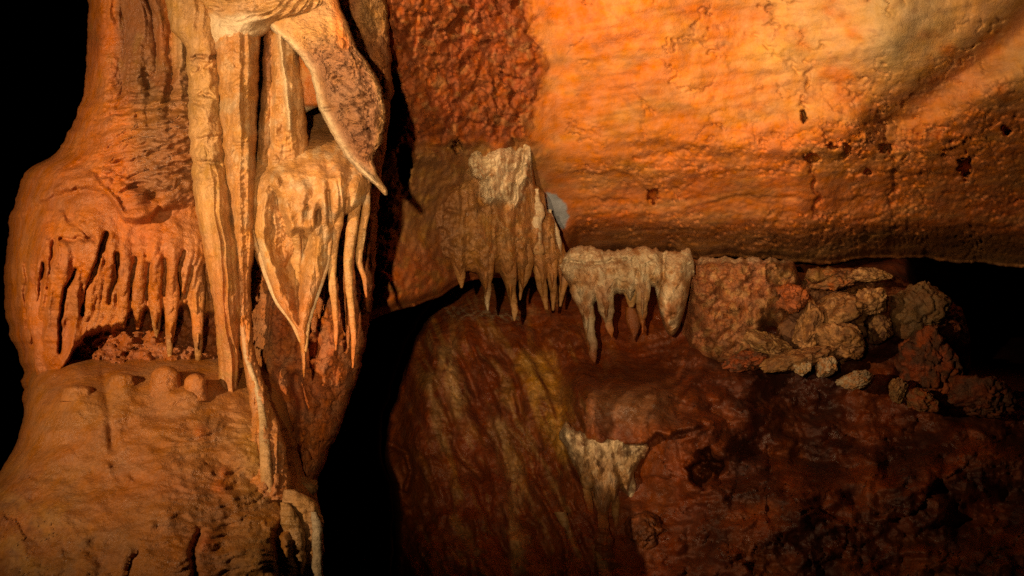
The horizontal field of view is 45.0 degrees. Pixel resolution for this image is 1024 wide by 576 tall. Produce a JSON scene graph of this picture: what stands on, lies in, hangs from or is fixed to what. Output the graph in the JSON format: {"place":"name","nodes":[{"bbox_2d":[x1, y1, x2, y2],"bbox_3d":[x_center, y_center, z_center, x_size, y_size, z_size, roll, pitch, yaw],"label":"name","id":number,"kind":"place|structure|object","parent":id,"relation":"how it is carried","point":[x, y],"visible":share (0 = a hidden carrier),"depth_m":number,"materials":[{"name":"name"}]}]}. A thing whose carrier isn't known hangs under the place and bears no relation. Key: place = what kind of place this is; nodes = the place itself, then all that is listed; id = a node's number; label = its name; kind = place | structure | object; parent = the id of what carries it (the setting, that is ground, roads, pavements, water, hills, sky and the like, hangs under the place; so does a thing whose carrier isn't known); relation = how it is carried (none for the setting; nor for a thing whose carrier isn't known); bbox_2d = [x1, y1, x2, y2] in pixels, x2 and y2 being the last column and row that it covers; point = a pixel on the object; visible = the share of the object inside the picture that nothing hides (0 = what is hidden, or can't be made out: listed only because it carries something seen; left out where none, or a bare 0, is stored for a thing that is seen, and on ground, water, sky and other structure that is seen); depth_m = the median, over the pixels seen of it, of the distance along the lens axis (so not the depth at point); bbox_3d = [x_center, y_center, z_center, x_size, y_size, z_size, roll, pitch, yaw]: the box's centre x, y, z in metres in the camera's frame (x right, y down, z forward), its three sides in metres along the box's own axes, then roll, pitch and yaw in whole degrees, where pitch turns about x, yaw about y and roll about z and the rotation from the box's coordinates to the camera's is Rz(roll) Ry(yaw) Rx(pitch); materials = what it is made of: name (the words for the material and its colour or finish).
{"place":"outdoors","nodes":[
{"label":"outdoors","id":0,"kind":"place"},
{"bbox_2d":[0,0,88,470],"label":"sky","id":1,"kind":"structure","parent":0,"point":[43,43],"materials":[{"name":"black"}]},
{"bbox_2d":[0,356,320,575],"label":"flowstone mound","id":2,"kind":"object","parent":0,"point":[137,479],"visible":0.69,"depth_m":2.74,"materials":[{"name":"orange stone"}]},
{"bbox_2d":[60,385,93,400],"bbox_3d":[-1.032,0.252,2.942,0.112,0.044,0.077,0,0,39],"label":"stalagmite","id":3,"kind":"object","parent":2,"relation":"on","point":[72,392],"visible":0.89,"depth_m":2.91,"materials":[{"name":"orange stone"}]},
{"bbox_2d":[107,373,135,388],"bbox_3d":[-0.934,0.225,2.964,0.090,0.044,0.065,0,0,42],"label":"stalagmite","id":4,"kind":"object","parent":2,"relation":"on","point":[118,380],"visible":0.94,"depth_m":2.94,"materials":[{"name":"orange stone"}]},
{"bbox_2d":[4,0,242,405],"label":"flowstone column","id":5,"kind":"structure","parent":2,"relation":"on","point":[106,186],"depth_m":3.10,"materials":[{"name":"brown stone"}]},
{"bbox_2d":[26,264,45,374],"bbox_3d":[-1.198,0.107,3.164,0.078,0.337,0.126,0,0,-33],"label":"stalactite","id":6,"kind":"object","parent":5,"relation":"attached to","point":[35,323],"visible":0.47,"depth_m":3.14},
{"bbox_2d":[84,264,97,321],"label":"stalactite","id":7,"kind":"object","parent":5,"relation":"attached to","point":[88,296],"visible":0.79,"depth_m":3.06},
{"bbox_2d":[106,264,116,319],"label":"stalactite","id":8,"kind":"object","parent":5,"relation":"attached to","point":[113,283],"visible":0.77,"depth_m":3.06},
{"bbox_2d":[118,281,129,326],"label":"stalactite","id":9,"kind":"object","parent":5,"relation":"attached to","point":[123,302],"visible":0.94,"depth_m":3.05},
{"bbox_2d":[132,268,144,329],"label":"stalactite","id":10,"kind":"object","parent":5,"relation":"attached to","point":[139,299],"visible":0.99,"depth_m":3.05},
{"bbox_2d":[148,276,161,337],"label":"stalactite","id":11,"kind":"object","parent":5,"relation":"attached to","point":[152,304],"visible":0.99,"depth_m":3.05},
{"bbox_2d":[164,267,179,356],"bbox_3d":[-0.850,0.061,3.079,0.034,0.241,0.124,0,0,-28],"label":"stalactite","id":12,"kind":"object","parent":5,"relation":"attached to","point":[172,316],"visible":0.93,"depth_m":3.06},
{"bbox_2d":[190,273,204,360],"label":"stalactite","id":13,"kind":"object","parent":5,"relation":"attached to","point":[199,322],"visible":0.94,"depth_m":3.09},
{"bbox_2d":[149,365,181,397],"bbox_3d":[-0.826,0.226,2.947,0.092,0.084,0.091,0,0,0],"label":"stalagmite","id":14,"kind":"object","parent":2,"relation":"on","point":[164,378],"visible":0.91,"depth_m":2.92,"materials":[{"name":"orange stone"}]},
{"bbox_2d":[184,373,208,400],"bbox_3d":[-0.752,0.237,2.934,0.068,0.069,0.069,0,0,0],"label":"stalagmite","id":15,"kind":"object","parent":2,"relation":"on","point":[195,383],"visible":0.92,"depth_m":2.91,"materials":[{"name":"orange stone"}]},
{"bbox_2d":[165,0,240,391],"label":"ringed pillar","id":16,"kind":"structure","parent":2,"relation":"on","point":[190,21],"depth_m":2.98,"materials":[{"name":"stone"}]},
{"bbox_2d":[215,32,292,499],"bbox_3d":[-0.625,-0.101,2.945,0.120,1.177,0.463,0,0,-25],"label":"fluted drapery","id":17,"kind":"object","parent":2,"relation":"on","point":[237,57],"visible":0.87,"depth_m":2.95,"materials":[{"name":"beige stone"}]},
{"bbox_2d":[280,489,324,575],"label":"foot drapery","id":18,"kind":"object","parent":2,"relation":"attached to","point":[302,520],"visible":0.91,"depth_m":2.69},
{"bbox_2d":[301,476,317,494],"bbox_3d":[-0.512,0.485,2.999,0.082,0.055,0.120,0,0,0],"label":"foot nub","id":19,"kind":"object","parent":2,"relation":"on","point":[310,484],"visible":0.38,"depth_m":2.98},
{"bbox_2d":[251,0,393,493],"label":"rough buttress","id":20,"kind":"structure","parent":2,"relation":"on","point":[317,397],"depth_m":3.25,"materials":[{"name":"brown stone"}]},
{"bbox_2d":[311,308,317,357],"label":"stalactite","id":21,"kind":"object","parent":20,"relation":"hanging from","point":[314,321],"visible":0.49,"depth_m":3.21},
{"bbox_2d":[316,281,324,318],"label":"stalactite","id":22,"kind":"object","parent":20,"relation":"hanging from","point":[319,304],"visible":0.69,"depth_m":3.19},
{"bbox_2d":[321,272,328,318],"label":"stalactite","id":23,"kind":"object","parent":20,"relation":"hanging from","point":[324,313],"visible":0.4,"depth_m":3.24},
{"bbox_2d":[270,0,387,194],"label":"leaning slab","id":24,"kind":"structure","parent":20,"relation":"attached to","point":[320,41],"depth_m":2.96,"materials":[{"name":"brown stone"}]},
{"bbox_2d":[255,30,317,279],"bbox_3d":[-0.573,-0.364,3.091,0.185,0.689,0.246,0,0,19],"label":"folded drapery","id":25,"kind":"object","parent":24,"relation":"hanging from","point":[288,100],"visible":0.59,"depth_m":3.01,"materials":[{"name":"beige stone"}]},
{"bbox_2d":[253,108,371,376],"bbox_3d":[-0.500,-0.153,3.199,0.310,0.742,0.583,0,0,0],"label":"hanging curtain","id":26,"kind":"object","parent":25,"relation":"hanging from","point":[310,191],"visible":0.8,"depth_m":2.97,"materials":[{"name":"beige stone"}]},
{"bbox_2d":[328,172,344,350],"bbox_3d":[-0.421,-0.062,2.975,0.034,0.430,0.111,0,0,-19],"label":"stalactite","id":27,"kind":"object","parent":26,"relation":"hanging from","point":[337,230],"visible":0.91,"depth_m":3.01},
{"bbox_2d":[343,172,362,367],"bbox_3d":[-0.379,-0.043,2.984,0.037,0.476,0.072,0,0,-34],"label":"stalactite","id":28,"kind":"object","parent":26,"relation":"hanging from","point":[351,229],"visible":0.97,"depth_m":2.99},
{"bbox_2d":[355,180,369,297],"bbox_3d":[-0.364,-0.120,3.015,0.038,0.288,0.036,0,0,0],"label":"stalactite","id":29,"kind":"object","parent":26,"relation":"hanging from","point":[364,219],"visible":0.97,"depth_m":3.02},
{"bbox_2d":[338,264,346,335],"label":"stalactite","id":30,"kind":"object","parent":20,"relation":"hanging from","point":[343,311],"visible":0.84,"depth_m":3.19},
{"bbox_2d":[346,298,349,348],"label":"stalactite","id":31,"kind":"object","parent":20,"relation":"hanging from","point":[348,332],"visible":0.32,"depth_m":3.23},
{"bbox_2d":[554,512,569,533],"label":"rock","id":32,"kind":"object","parent":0,"point":[563,518],"visible":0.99,"depth_m":4.32,"materials":[{"name":"brown stone"}]},
{"bbox_2d":[317,256,1023,575],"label":"cave slope","id":33,"kind":"structure","parent":0,"point":[447,455],"depth_m":4.63,"materials":[{"name":"brown stone"}]},
{"bbox_2d":[559,421,648,575],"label":"white dripstone","id":34,"kind":"object","parent":33,"relation":"on","point":[612,465],"visible":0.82,"depth_m":4.41,"materials":[{"name":"beige stone"}]},
{"bbox_2d":[579,470,593,489],"bbox_3d":[0.274,0.686,4.459,0.063,0.082,0.098,0,0,0],"label":"pale knob","id":35,"kind":"object","parent":34,"relation":"attached to","point":[586,479],"visible":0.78,"depth_m":4.42,"materials":[{"name":"brown stone"}]},
{"bbox_2d":[624,510,666,549],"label":"boulder","id":36,"kind":"object","parent":33,"relation":"on","point":[645,528],"visible":0.95,"depth_m":4.31,"materials":[{"name":"brown stone"}]},
{"bbox_2d":[722,350,769,372],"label":"boulder","id":37,"kind":"object","parent":33,"relation":"on","point":[743,360],"visible":0.96,"depth_m":4.63,"materials":[{"name":"brown stone"}]},
{"bbox_2d":[758,346,835,372],"bbox_3d":[1.066,0.267,4.647,0.311,0.103,0.195,0,0,0],"label":"boulder","id":38,"kind":"object","parent":33,"relation":"on","point":[786,360],"visible":0.9,"depth_m":4.60,"materials":[{"name":"brown stone"}]},
{"bbox_2d":[744,329,792,354],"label":"boulder","id":39,"kind":"object","parent":38,"relation":"on","point":[763,342],"visible":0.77,"depth_m":4.67,"materials":[{"name":"brown stone"}]},
{"bbox_2d":[793,362,811,375],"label":"boulder","id":40,"kind":"object","parent":38,"relation":"on","point":[801,369],"visible":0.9,"depth_m":4.57,"materials":[{"name":"beige stone"}]},
{"bbox_2d":[791,299,823,348],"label":"boulder","id":41,"kind":"object","parent":38,"relation":"on","point":[810,320],"visible":0.76,"depth_m":4.71,"materials":[{"name":"brown stone"}]},
{"bbox_2d":[815,356,837,377],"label":"boulder","id":42,"kind":"object","parent":38,"relation":"on","point":[826,366],"visible":0.94,"depth_m":4.58,"materials":[{"name":"beige stone"}]},
{"bbox_2d":[777,289,866,361],"bbox_3d":[1.218,0.159,4.861,0.338,0.314,0.287,0,0,0],"label":"boulder","id":43,"kind":"object","parent":33,"relation":"on","point":[786,327],"visible":0.29,"depth_m":4.84,"materials":[{"name":"brown stone"}]},
{"bbox_2d":[815,322,865,359],"bbox_3d":[1.249,0.200,4.700,0.184,0.143,0.247,0,0,18],"label":"boulder","id":44,"kind":"object","parent":43,"relation":"on","point":[845,340],"visible":0.97,"depth_m":4.63,"materials":[{"name":"brown stone"}]},
{"bbox_2d":[817,291,871,323],"bbox_3d":[1.281,0.091,4.799,0.232,0.158,0.286,0,0,0],"label":"boulder","id":45,"kind":"object","parent":44,"relation":"on","point":[840,307],"visible":0.67,"depth_m":4.70,"materials":[{"name":"brown stone"}]},
{"bbox_2d":[856,287,886,316],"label":"boulder","id":46,"kind":"object","parent":43,"relation":"on","point":[875,298],"visible":0.9,"depth_m":4.71,"materials":[{"name":"brown stone"}]},
{"bbox_2d":[681,256,969,375],"bbox_3d":[1.324,0.204,5.069,1.409,0.667,0.617,0,0,-13],"label":"knobbly rock","id":47,"kind":"object","parent":33,"relation":"on","point":[730,302],"visible":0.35,"depth_m":4.79,"materials":[{"name":"brown stone"}]},
{"bbox_2d":[776,282,808,313],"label":"boulder","id":48,"kind":"object","parent":47,"relation":"on","point":[793,298],"visible":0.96,"depth_m":4.68,"materials":[{"name":"stone"}]},
{"bbox_2d":[805,268,856,290],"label":"boulder","id":49,"kind":"object","parent":47,"relation":"on","point":[833,283],"visible":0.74,"depth_m":4.91,"materials":[{"name":"brown stone"}]},
{"bbox_2d":[848,267,893,282],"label":"boulder","id":50,"kind":"object","parent":47,"relation":"on","point":[868,275],"visible":1,"depth_m":4.83,"materials":[{"name":"brown stone"}]},
{"bbox_2d":[867,313,893,344],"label":"boulder","id":51,"kind":"object","parent":47,"relation":"on","point":[880,328],"visible":0.99,"depth_m":4.77,"materials":[{"name":"brown stone"}]},
{"bbox_2d":[835,370,873,390],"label":"boulder","id":52,"kind":"object","parent":33,"relation":"on","point":[855,380],"visible":1,"depth_m":4.59,"materials":[{"name":"beige stone"}]},
{"bbox_2d":[888,378,908,403],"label":"boulder","id":53,"kind":"object","parent":33,"relation":"on","point":[898,389],"visible":1,"depth_m":4.61,"materials":[{"name":"brown stone"}]},
{"bbox_2d":[905,387,939,412],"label":"boulder","id":54,"kind":"object","parent":33,"relation":"on","point":[919,399],"visible":1,"depth_m":4.59,"materials":[{"name":"brown stone"}]},
{"bbox_2d":[893,325,962,395],"bbox_3d":[1.609,0.287,4.827,0.239,0.291,0.302,0,0,0],"label":"boulder","id":55,"kind":"object","parent":33,"relation":"on","point":[926,357],"visible":0.84,"depth_m":4.72,"materials":[{"name":"brown stone"}]},
{"bbox_2d":[888,281,952,339],"bbox_3d":[1.627,0.102,4.963,0.283,0.263,0.327,0,0,0],"label":"boulder","id":56,"kind":"object","parent":55,"relation":"on","point":[917,306],"visible":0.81,"depth_m":4.83,"materials":[{"name":"brown stone"}]},
{"bbox_2d":[945,375,1017,418],"bbox_3d":[1.795,0.414,4.740,0.300,0.180,0.268,0,0,0],"label":"boulder","id":57,"kind":"object","parent":33,"relation":"on","point":[990,397],"visible":0.98,"depth_m":4.65,"materials":[{"name":"brown stone"}]},
{"bbox_2d":[369,0,1023,321],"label":"cave ceiling","id":58,"kind":"structure","parent":0,"point":[820,132],"depth_m":4.53,"materials":[{"name":"orange rock"}]},
{"bbox_2d":[198,0,322,41],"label":"calcite hood","id":59,"kind":"object","parent":58,"relation":"attached to","point":[252,18],"visible":0.59,"depth_m":2.96,"materials":[{"name":"beige stone"}]},
{"bbox_2d":[434,144,565,306],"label":"flowstone cascade","id":60,"kind":"object","parent":58,"relation":"hanging from","point":[485,211],"visible":0.84,"depth_m":4.36,"materials":[{"name":"brown stone"}]},
{"bbox_2d":[451,259,465,287],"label":"stalactite","id":61,"kind":"object","parent":60,"relation":"hanging from","point":[461,279],"visible":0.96,"depth_m":4.34},
{"bbox_2d":[478,257,493,310],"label":"stalactite","id":62,"kind":"object","parent":60,"relation":"hanging from","point":[490,275],"visible":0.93,"depth_m":4.38},
{"bbox_2d":[500,240,517,320],"bbox_3d":[-0.007,-0.025,4.478,0.061,0.294,0.180,0,0,14],"label":"stalactite","id":63,"kind":"object","parent":60,"relation":"hanging from","point":[511,277],"visible":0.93,"depth_m":4.47},
{"bbox_2d":[519,244,533,299],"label":"stalactite","id":64,"kind":"object","parent":60,"relation":"hanging from","point":[529,268],"visible":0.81,"depth_m":4.54},
{"bbox_2d":[532,189,544,254],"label":"stalactite","id":65,"kind":"object","parent":60,"relation":"attached to","point":[538,217],"visible":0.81,"depth_m":4.57},
{"bbox_2d":[533,240,547,309],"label":"stalactite","id":66,"kind":"object","parent":60,"relation":"hanging from","point":[544,297],"visible":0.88,"depth_m":4.65},
{"bbox_2d":[547,238,557,310],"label":"stalactite","id":67,"kind":"object","parent":60,"relation":"hanging from","point":[553,294],"visible":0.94,"depth_m":4.68},
{"bbox_2d":[548,209,562,262],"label":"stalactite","id":68,"kind":"object","parent":60,"relation":"attached to","point":[558,237],"visible":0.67,"depth_m":4.70},
{"bbox_2d":[559,244,567,306],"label":"stalactite","id":69,"kind":"object","parent":60,"relation":"hanging from","point":[564,286],"visible":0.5,"depth_m":4.78},
{"bbox_2d":[559,245,693,341],"bbox_3d":[0.443,0.022,4.722,0.528,0.376,0.316,0,0,0],"label":"cream drapery","id":70,"kind":"object","parent":58,"relation":"hanging from","point":[668,275],"visible":0.99,"depth_m":4.62,"materials":[{"name":"beige stone"}]},
{"bbox_2d":[570,285,597,362],"bbox_3d":[0.275,0.104,4.655,0.122,0.359,0.074,0,0,-25],"label":"stalactite","id":71,"kind":"object","parent":70,"relation":"hanging from","point":[592,341],"visible":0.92,"depth_m":4.67},
{"bbox_2d":[595,268,614,337],"bbox_3d":[0.354,0.057,4.654,0.071,0.265,0.114,0,0,45],"label":"stalactite","id":72,"kind":"object","parent":70,"relation":"hanging from","point":[608,323],"visible":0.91,"depth_m":4.64},
{"bbox_2d":[623,291,635,306],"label":"stalactite","id":73,"kind":"object","parent":70,"relation":"hanging from","point":[632,302],"visible":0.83,"depth_m":4.67},
{"bbox_2d":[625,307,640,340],"bbox_3d":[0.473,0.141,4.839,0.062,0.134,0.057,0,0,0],"label":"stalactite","id":74,"kind":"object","parent":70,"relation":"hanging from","point":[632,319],"visible":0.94,"depth_m":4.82},
{"bbox_2d":[635,264,650,332],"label":"stalactite","id":75,"kind":"object","parent":70,"relation":"hanging from","point":[638,290],"visible":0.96,"depth_m":4.62}
]}

